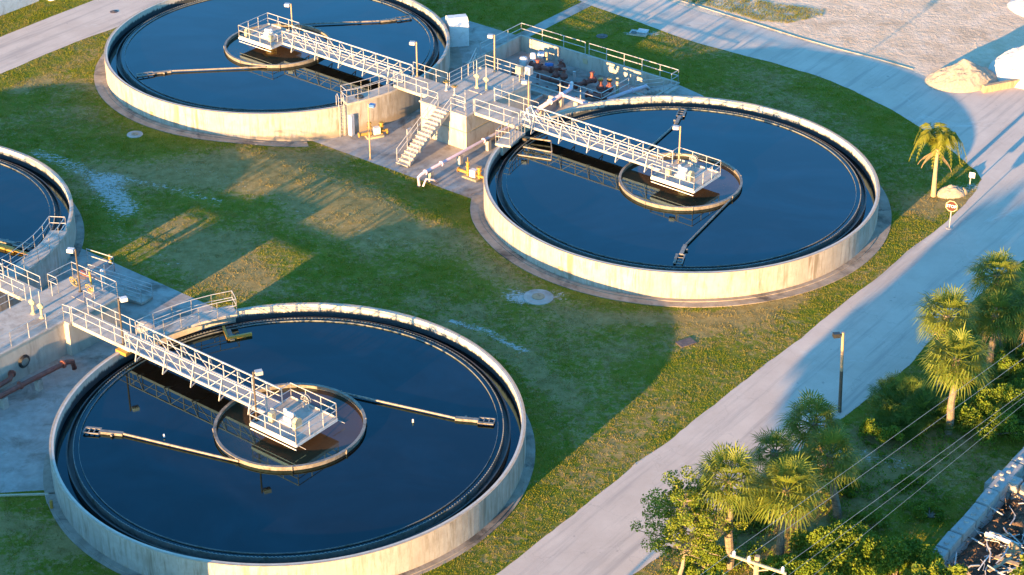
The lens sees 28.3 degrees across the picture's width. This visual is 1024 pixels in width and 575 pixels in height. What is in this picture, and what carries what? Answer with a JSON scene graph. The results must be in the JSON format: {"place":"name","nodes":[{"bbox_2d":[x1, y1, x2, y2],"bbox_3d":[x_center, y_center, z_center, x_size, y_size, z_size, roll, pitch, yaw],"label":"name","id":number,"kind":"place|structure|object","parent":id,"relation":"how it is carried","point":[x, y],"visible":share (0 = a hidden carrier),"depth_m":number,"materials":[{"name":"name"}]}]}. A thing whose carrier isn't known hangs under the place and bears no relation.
{"place":"outdoors","nodes":[
{"label":"outdoors","id":0,"kind":"place"},
{"bbox_2d":[0,0,162,73],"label":"road","id":1,"kind":"structure","parent":0,"point":[24,45],"depth_m":172.99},
{"bbox_2d":[0,0,1023,574],"bbox_3d":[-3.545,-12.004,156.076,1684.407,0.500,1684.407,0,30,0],"label":"ground","id":2,"kind":"structure","parent":0,"point":[302,206],"depth_m":136.94,"materials":[{"name":"green plant"}]},
{"bbox_2d":[0,0,38,15],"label":"yard building","id":3,"kind":"structure","parent":2,"relation":"on","point":[7,6],"depth_m":176.35,"materials":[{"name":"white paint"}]},
{"bbox_2d":[0,146,83,311],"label":"clarifier tank","id":4,"kind":"object","parent":2,"relation":"on","point":[58,256],"visible":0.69,"depth_m":140.11,"materials":[{"name":"concrete"}]},
{"bbox_2d":[0,162,53,272],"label":"water","id":5,"kind":"structure","parent":4,"relation":"in","point":[25,211],"depth_m":140.77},
{"bbox_2d":[0,216,67,277],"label":"curved catwalk","id":6,"kind":"object","parent":4,"relation":"on","point":[48,245],"visible":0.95,"depth_m":133.88,"materials":[{"name":"metal"}]},
{"bbox_2d":[0,158,68,230],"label":"water","id":7,"kind":"structure","parent":4,"relation":"in","point":[64,205],"depth_m":143.57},
{"bbox_2d":[0,249,214,492],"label":"concrete pad","id":8,"kind":"object","parent":2,"relation":"on","point":[27,416],"visible":0.3,"depth_m":123.89,"materials":[{"name":"concrete"}]},
{"bbox_2d":[0,359,76,409],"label":"red pipe","id":9,"kind":"object","parent":8,"relation":"on","point":[36,379],"visible":1,"depth_m":123.11,"materials":[{"name":"metal"}]},
{"bbox_2d":[0,262,120,389],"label":"concrete platform","id":10,"kind":"structure","parent":8,"relation":"on","point":[54,334],"depth_m":126.59,"materials":[{"name":"paint"}]},
{"bbox_2d":[0,259,41,300],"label":"access walkway","id":11,"kind":"structure","parent":10,"relation":"attached to","point":[8,284],"depth_m":129.63,"materials":[{"name":"metal"}]},
{"bbox_2d":[71,298,145,351],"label":"access walkway","id":12,"kind":"structure","parent":10,"relation":"attached to","point":[102,329],"depth_m":125.11,"materials":[{"name":"metal"}]},
{"bbox_2d":[76,264,152,304],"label":"ramp","id":13,"kind":"structure","parent":8,"relation":"on","point":[140,298],"depth_m":132.85,"materials":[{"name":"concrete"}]},
{"bbox_2d":[94,0,461,146],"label":"clarifier tank","id":14,"kind":"object","parent":2,"relation":"on","point":[127,95],"visible":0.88,"depth_m":156.36,"materials":[{"name":"concrete"}]},
{"bbox_2d":[136,15,411,76],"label":"skimmer","id":15,"kind":"object","parent":14,"relation":"in","point":[258,65],"visible":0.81,"depth_m":163.40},
{"bbox_2d":[108,3,445,78],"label":"water","id":16,"kind":"structure","parent":14,"relation":"in","point":[112,55],"depth_m":167.16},
{"bbox_2d":[121,0,433,111],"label":"water","id":17,"kind":"structure","parent":14,"relation":"in","point":[196,35],"depth_m":164.78,"materials":[{"name":"liquid"}]},
{"bbox_2d":[226,26,329,63],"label":"water","id":18,"kind":"structure","parent":14,"relation":"in","point":[281,54],"depth_m":164.77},
{"bbox_2d":[238,13,412,83],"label":"truss bridge","id":19,"kind":"structure","parent":14,"relation":"on","point":[286,37],"depth_m":162.61,"materials":[{"name":"paint"}]},
{"bbox_2d":[340,72,397,105],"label":"curved catwalk","id":20,"kind":"object","parent":14,"relation":"on","point":[378,92],"visible":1,"depth_m":155.93,"materials":[{"name":"metal"}]},
{"bbox_2d":[43,302,534,574],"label":"clarifier tank","id":21,"kind":"object","parent":2,"relation":"on","point":[480,511],"visible":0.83,"depth_m":110.73,"materials":[{"name":"concrete"}]},
{"bbox_2d":[135,290,236,344],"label":"curved catwalk","id":22,"kind":"object","parent":21,"relation":"on","point":[193,323],"visible":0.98,"depth_m":126.51,"materials":[{"name":"metal"}]},
{"bbox_2d":[124,324,337,450],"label":"truss bridge","id":23,"kind":"structure","parent":21,"relation":"on","point":[315,421],"depth_m":118.39,"materials":[{"name":"paint"}]},
{"bbox_2d":[268,408,301,430],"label":"drive unit","id":24,"kind":"object","parent":23,"relation":"on","point":[290,419],"visible":0.95,"depth_m":115.86,"materials":[{"name":"white paint"}]},
{"bbox_2d":[55,316,520,520],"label":"water","id":25,"kind":"structure","parent":21,"relation":"in","point":[60,460],"depth_m":118.72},
{"bbox_2d":[74,319,502,556],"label":"water","id":26,"kind":"structure","parent":21,"relation":"in","point":[395,468],"depth_m":115.34,"materials":[{"name":"liquid"}]},
{"bbox_2d":[83,382,494,470],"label":"skimmer","id":27,"kind":"object","parent":21,"relation":"in","point":[236,458],"visible":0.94,"depth_m":116.61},
{"bbox_2d":[216,388,362,464],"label":"water","id":28,"kind":"structure","parent":27,"relation":"in","point":[237,436],"depth_m":116.57,"materials":[{"name":"liquid"}]},
{"bbox_2d":[314,62,580,197],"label":"concrete pad","id":29,"kind":"object","parent":2,"relation":"on","point":[447,176],"visible":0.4,"depth_m":153.55,"materials":[{"name":"concrete"}]},
{"bbox_2d":[358,118,388,139],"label":"pump","id":30,"kind":"object","parent":29,"relation":"on","point":[377,131],"visible":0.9,"depth_m":155.50,"materials":[{"name":"beige paint"}]},
{"bbox_2d":[396,94,450,167],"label":"staircase","id":31,"kind":"structure","parent":29,"relation":"on","point":[424,136],"depth_m":152.26,"materials":[{"name":"metal"}]},
{"bbox_2d":[457,157,483,182],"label":"pump","id":32,"kind":"object","parent":29,"relation":"on","point":[473,174],"visible":0.98,"depth_m":149.19,"materials":[{"name":"beige paint"}]},
{"bbox_2d":[419,55,531,148],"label":"concrete tower","id":33,"kind":"structure","parent":29,"relation":"on","point":[462,126],"depth_m":155.12,"materials":[{"name":"beige paint"}]},
{"bbox_2d":[393,62,447,97],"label":"access walkway","id":34,"kind":"structure","parent":33,"relation":"attached to","point":[414,84],"depth_m":156.93,"materials":[{"name":"metal"}]},
{"bbox_2d":[474,88,538,129],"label":"access walkway","id":35,"kind":"structure","parent":33,"relation":"attached to","point":[498,112],"depth_m":152.48,"materials":[{"name":"metal"}]},
{"bbox_2d":[417,109,539,186],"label":"lilac pipe","id":36,"kind":"object","parent":29,"relation":"on","point":[429,172],"visible":0.85,"depth_m":151.16,"materials":[{"name":"metal"}]},
{"bbox_2d":[531,89,557,114],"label":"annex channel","id":37,"kind":"object","parent":29,"relation":"on","point":[548,96],"visible":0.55,"depth_m":160.39,"materials":[{"name":"concrete"}]},
{"bbox_2d":[539,81,573,116],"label":"lilac pipe","id":38,"kind":"object","parent":29,"relation":"on","point":[559,97],"visible":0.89,"depth_m":159.04,"materials":[{"name":"metal"}]},
{"bbox_2d":[441,16,516,62],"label":"concrete pad","id":39,"kind":"object","parent":2,"relation":"on","point":[478,33],"visible":0.43,"depth_m":171.10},
{"bbox_2d":[445,14,468,46],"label":"white enclosure","id":40,"kind":"object","parent":39,"relation":"on","point":[457,25],"visible":0.92,"depth_m":169.14,"materials":[{"name":"paint"}]},
{"bbox_2d":[523,289,553,304],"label":"manhole","id":41,"kind":"object","parent":2,"relation":"on","point":[538,297],"visible":1,"depth_m":133.33,"materials":[{"name":"concrete"}]},
{"bbox_2d":[516,2,590,36],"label":"footpath","id":42,"kind":"structure","parent":2,"relation":"on","point":[562,15],"depth_m":175.13,"materials":[{"name":"concrete"}]},
{"bbox_2d":[470,95,891,307],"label":"clarifier tank","id":43,"kind":"object","parent":2,"relation":"on","point":[511,235],"visible":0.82,"depth_m":136.35,"materials":[{"name":"concrete"}]},
{"bbox_2d":[495,116,524,155],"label":"curved catwalk","id":44,"kind":"object","parent":43,"relation":"on","point":[507,141],"visible":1,"depth_m":149.01,"materials":[{"name":"metal"}]},
{"bbox_2d":[520,105,720,195],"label":"truss bridge","id":45,"kind":"structure","parent":43,"relation":"on","point":[704,176],"depth_m":146.13,"materials":[{"name":"paint"}]},
{"bbox_2d":[666,164,694,181],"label":"drive unit","id":46,"kind":"object","parent":45,"relation":"on","point":[681,169],"visible":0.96,"depth_m":143.08,"materials":[{"name":"white paint"}]},
{"bbox_2d":[502,108,859,268],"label":"water","id":47,"kind":"structure","parent":43,"relation":"in","point":[797,191],"depth_m":142.74,"materials":[{"name":"liquid"}]},
{"bbox_2d":[619,108,742,264],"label":"skimmer","id":48,"kind":"object","parent":43,"relation":"in","point":[726,201],"visible":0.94,"depth_m":142.10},
{"bbox_2d":[621,156,739,205],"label":"water","id":49,"kind":"structure","parent":48,"relation":"in","point":[636,180],"depth_m":143.68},
{"bbox_2d":[488,119,874,228],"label":"water","id":50,"kind":"structure","parent":43,"relation":"in","point":[870,200],"depth_m":145.75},
{"bbox_2d":[630,465,747,574],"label":"broadleaf tree","id":51,"kind":"object","parent":2,"relation":"on","point":[682,518],"visible":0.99,"depth_m":104.84,"materials":[{"name":"green plant"}]},
{"bbox_2d":[681,544,728,574],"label":"leafy bush","id":52,"kind":"object","parent":2,"relation":"on","point":[690,566],"visible":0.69,"depth_m":107.58,"materials":[{"name":"green plant"}]},
{"bbox_2d":[690,439,773,569],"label":"sabal palm","id":53,"kind":"object","parent":2,"relation":"on","point":[718,494],"visible":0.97,"depth_m":104.85,"materials":[{"name":"green plant"}]},
{"bbox_2d":[718,492,781,530],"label":"palmetto bush","id":54,"kind":"object","parent":2,"relation":"on","point":[754,523],"visible":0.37,"depth_m":111.31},
{"bbox_2d":[730,551,786,574],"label":"utility pole","id":55,"kind":"object","parent":2,"relation":"on","point":[756,563],"visible":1,"depth_m":94.13,"materials":[{"name":"white wood"}]},
{"bbox_2d":[748,427,800,526],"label":"sabal palm","id":56,"kind":"object","parent":2,"relation":"on","point":[777,440],"visible":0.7,"depth_m":109.68,"materials":[{"name":"green plant"}]},
{"bbox_2d":[749,452,831,555],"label":"sabal palm","id":57,"kind":"object","parent":2,"relation":"on","point":[783,471],"visible":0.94,"depth_m":104.91,"materials":[{"name":"green plant"}]},
{"bbox_2d":[759,552,843,574],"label":"leafy bush","id":58,"kind":"object","parent":2,"relation":"on","point":[809,567],"visible":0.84,"depth_m":105.14,"materials":[{"name":"green plant"}]},
{"bbox_2d":[777,389,848,470],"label":"sabal palm","id":59,"kind":"object","parent":2,"relation":"on","point":[795,418],"visible":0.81,"depth_m":112.72,"materials":[{"name":"green plant"}]},
{"bbox_2d":[797,425,864,518],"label":"sabal palm","id":60,"kind":"object","parent":2,"relation":"on","point":[831,435],"visible":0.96,"depth_m":109.54,"materials":[{"name":"green plant"}]},
{"bbox_2d":[789,518,886,574],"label":"leafy bush","id":61,"kind":"object","parent":2,"relation":"on","point":[849,560],"visible":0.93,"depth_m":106.42,"materials":[{"name":"green plant"}]},
{"bbox_2d":[671,418,1017,574],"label":"undergrowth","id":62,"kind":"object","parent":2,"relation":"on","point":[994,455],"visible":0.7,"depth_m":114.50,"materials":[{"name":"green plant"}]},
{"bbox_2d":[667,0,1023,92],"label":"sand lot","id":63,"kind":"structure","parent":2,"relation":"on","point":[913,29],"depth_m":173.59,"materials":[{"name":"sand"}]},
{"bbox_2d":[682,0,823,22],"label":"grass","id":64,"kind":"structure","parent":63,"relation":"on","point":[777,7],"depth_m":176.67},
{"bbox_2d":[725,0,1009,74],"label":"sand clods","id":65,"kind":"object","parent":63,"relation":"on","point":[885,30],"visible":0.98,"depth_m":173.96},
{"bbox_2d":[924,59,998,92],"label":"sand mound","id":66,"kind":"object","parent":63,"relation":"on","point":[964,76],"visible":1,"depth_m":162.40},
{"bbox_2d":[988,45,1023,88],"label":"sand mound","id":67,"kind":"object","parent":63,"relation":"on","point":[1007,65],"visible":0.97,"depth_m":163.49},
{"bbox_2d":[838,476,862,498],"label":"leafy bush","id":68,"kind":"object","parent":2,"relation":"on","point":[846,490],"visible":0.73,"depth_m":114.14,"materials":[{"name":"green plant"}]},
{"bbox_2d":[847,506,891,528],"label":"leafy bush","id":69,"kind":"object","parent":2,"relation":"on","point":[872,518],"visible":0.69,"depth_m":111.16,"materials":[{"name":"green plant"}]},
{"bbox_2d":[858,417,903,442],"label":"leafy bush","id":70,"kind":"object","parent":2,"relation":"on","point":[867,426],"visible":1,"depth_m":117.95,"materials":[{"name":"green plant"}]},
{"bbox_2d":[870,403,928,443],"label":"palmetto bush","id":71,"kind":"object","parent":2,"relation":"on","point":[881,417],"visible":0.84,"depth_m":119.72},
{"bbox_2d":[860,533,945,574],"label":"leafy bush","id":72,"kind":"object","parent":2,"relation":"on","point":[904,556],"visible":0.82,"depth_m":106.05,"materials":[{"name":"green plant"}]},
{"bbox_2d":[866,371,949,430],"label":"palmetto bush","id":73,"kind":"object","parent":2,"relation":"on","point":[901,382],"visible":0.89,"depth_m":121.81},
{"bbox_2d":[893,474,926,492],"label":"leafy bush","id":74,"kind":"object","parent":2,"relation":"on","point":[921,479],"visible":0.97,"depth_m":114.65,"materials":[{"name":"green plant"}]},
{"bbox_2d":[912,500,945,521],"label":"leafy bush","id":75,"kind":"object","parent":2,"relation":"on","point":[921,510],"visible":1,"depth_m":112.20,"materials":[{"name":"green plant"}]},
{"bbox_2d":[909,122,966,196],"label":"queen palm","id":76,"kind":"object","parent":2,"relation":"on","point":[940,139],"visible":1,"depth_m":143.68,"materials":[{"name":"plant"}]},
{"bbox_2d":[898,386,978,434],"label":"palmetto bush","id":77,"kind":"object","parent":2,"relation":"on","point":[918,398],"visible":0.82,"depth_m":120.33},
{"bbox_2d":[911,559,967,574],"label":"leafy bush","id":78,"kind":"object","parent":2,"relation":"on","point":[936,568],"visible":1,"depth_m":98.24,"materials":[{"name":"green plant"}]},
{"bbox_2d":[910,282,982,392],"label":"sabal palm","id":79,"kind":"object","parent":2,"relation":"on","point":[945,301],"visible":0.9,"depth_m":119.75,"materials":[{"name":"green plant"}]},
{"bbox_2d":[936,184,964,198],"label":"boulder","id":80,"kind":"object","parent":2,"relation":"on","point":[951,191],"visible":1,"depth_m":145.79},
{"bbox_2d":[915,321,996,434],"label":"sabal palm","id":81,"kind":"object","parent":2,"relation":"on","point":[955,373],"visible":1,"depth_m":115.92,"materials":[{"name":"green plant"}]},
{"bbox_2d":[954,538,967,557],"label":"concrete block","id":82,"kind":"structure","parent":2,"relation":"on","point":[963,546],"depth_m":109.17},
{"bbox_2d":[937,531,961,558],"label":"concrete block","id":83,"kind":"structure","parent":82,"relation":"on","point":[950,541],"depth_m":108.31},
{"bbox_2d":[937,396,992,421],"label":"leafy bush","id":84,"kind":"object","parent":2,"relation":"on","point":[983,406],"visible":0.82,"depth_m":119.99,"materials":[{"name":"green plant"}]},
{"bbox_2d":[968,525,979,544],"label":"concrete block","id":85,"kind":"structure","parent":2,"relation":"on","point":[974,533],"depth_m":110.27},
{"bbox_2d":[950,516,975,543],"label":"concrete block","id":86,"kind":"structure","parent":85,"relation":"on","point":[963,526],"depth_m":109.40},
{"bbox_2d":[932,383,1017,435],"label":"palmetto bush","id":87,"kind":"object","parent":2,"relation":"on","point":[972,393],"visible":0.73,"depth_m":120.44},
{"bbox_2d":[946,480,1023,574],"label":"debris","id":88,"kind":"object","parent":2,"relation":"on","point":[974,552],"visible":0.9,"depth_m":109.46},
{"bbox_2d":[980,509,993,529],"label":"concrete block","id":89,"kind":"structure","parent":2,"relation":"on","point":[985,521],"depth_m":111.45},
{"bbox_2d":[964,503,987,528],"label":"concrete block","id":90,"kind":"structure","parent":89,"relation":"on","point":[976,513],"depth_m":110.55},
{"bbox_2d":[954,406,1023,445],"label":"leafy bush","id":91,"kind":"object","parent":2,"relation":"on","point":[1001,425],"visible":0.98,"depth_m":118.78,"materials":[{"name":"green plant"}]},
{"bbox_2d":[962,344,1023,392],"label":"palmetto bush","id":92,"kind":"object","parent":2,"relation":"on","point":[1008,378],"visible":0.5,"depth_m":123.15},
{"bbox_2d":[965,246,1023,347],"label":"sabal palm","id":93,"kind":"object","parent":2,"relation":"on","point":[995,262],"visible":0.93,"depth_m":124.42,"materials":[{"name":"green plant"}]},
{"bbox_2d":[967,288,1023,366],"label":"sabal palm","id":94,"kind":"object","parent":2,"relation":"on","point":[993,325],"visible":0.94,"depth_m":122.00,"materials":[{"name":"green plant"}]},
{"bbox_2d":[971,378,1023,414],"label":"leafy bush","id":95,"kind":"object","parent":2,"relation":"on","point":[1010,391],"visible":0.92,"depth_m":120.79,"materials":[{"name":"green plant"}]},
{"bbox_2d":[984,477,1010,498],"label":"concrete block","id":96,"kind":"object","parent":2,"relation":"on","point":[987,483],"depth_m":114.07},
{"bbox_2d":[991,470,1022,493],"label":"concrete block","id":97,"kind":"object","parent":96,"relation":"on","point":[1015,483],"depth_m":113.14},
{"bbox_2d":[972,360,1023,408],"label":"palmetto bush","id":98,"kind":"object","parent":2,"relation":"on","point":[995,376],"visible":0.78,"depth_m":123.24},
{"bbox_2d":[993,495,1004,514],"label":"concrete block","id":99,"kind":"object","parent":2,"relation":"on","point":[999,504],"depth_m":112.59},
{"bbox_2d":[976,488,999,513],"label":"concrete block","id":100,"kind":"object","parent":99,"relation":"on","point":[988,498],"depth_m":111.71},
{"bbox_2d":[987,474,1010,500],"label":"concrete block","id":101,"kind":"object","parent":99,"relation":"on","point":[1000,484],"depth_m":112.83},
{"bbox_2d":[975,321,1023,365],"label":"palmetto bush","id":102,"kind":"object","parent":2,"relation":"on","point":[1020,351],"visible":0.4,"depth_m":127.05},
{"bbox_2d":[994,353,1023,379],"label":"leafy bush","id":103,"kind":"object","parent":2,"relation":"on","point":[1006,361],"visible":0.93,"depth_m":123.56,"materials":[{"name":"green plant"}]},
{"bbox_2d":[999,281,1023,342],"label":"sabal palm","id":104,"kind":"object","parent":2,"relation":"on","point":[1018,295],"visible":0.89,"depth_m":122.47,"materials":[{"name":"green plant"}]},
{"bbox_2d":[1005,517,1023,538],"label":"scrap bale","id":105,"kind":"object","parent":2,"relation":"on","point":[1015,527],"visible":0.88,"depth_m":109.98},
{"bbox_2d":[488,51,643,101],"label":"pit floor","id":106,"kind":"structure","parent":0,"point":[581,74],"depth_m":167.54,"materials":[{"name":"concrete"}]},
{"bbox_2d":[529,58,565,72],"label":"pit pipework","id":107,"kind":"object","parent":106,"relation":"on","point":[537,66],"visible":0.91,"depth_m":167.81,"materials":[{"name":"red paint"}]},
{"bbox_2d":[536,66,596,88],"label":"pit pipework","id":108,"kind":"object","parent":106,"relation":"on","point":[563,76],"visible":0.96,"depth_m":165.37,"materials":[{"name":"red paint"}]},
{"bbox_2d":[464,35,679,102],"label":"pit wall","id":109,"kind":"structure","parent":106,"relation":"on","point":[570,57],"depth_m":168.11,"materials":[{"name":"concrete"}]},
{"bbox_2d":[480,23,585,54],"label":"guardrail","id":110,"kind":"object","parent":109,"relation":"on","point":[521,28],"visible":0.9,"depth_m":169.25,"materials":[{"name":"metal"}]},
{"bbox_2d":[585,77,613,100],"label":"pit pipework","id":111,"kind":"object","parent":106,"relation":"on","point":[600,87],"visible":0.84,"depth_m":163.37,"materials":[{"name":"red paint"}]},
{"bbox_2d":[496,0,1023,574],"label":"road","id":112,"kind":"structure","parent":0,"point":[882,340],"depth_m":132.61,"materials":[{"name":"concrete"}]},
{"bbox_2d":[832,332,844,412],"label":"street lamp","id":113,"kind":"object","parent":112,"relation":"on","point":[837,335],"visible":0.98,"depth_m":119.90,"materials":[{"name":"metal"}]},
{"bbox_2d":[982,79,1019,92],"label":"wall","id":114,"kind":"structure","parent":112,"relation":"on","point":[998,86],"depth_m":161.94,"materials":[{"name":"beige concrete"}]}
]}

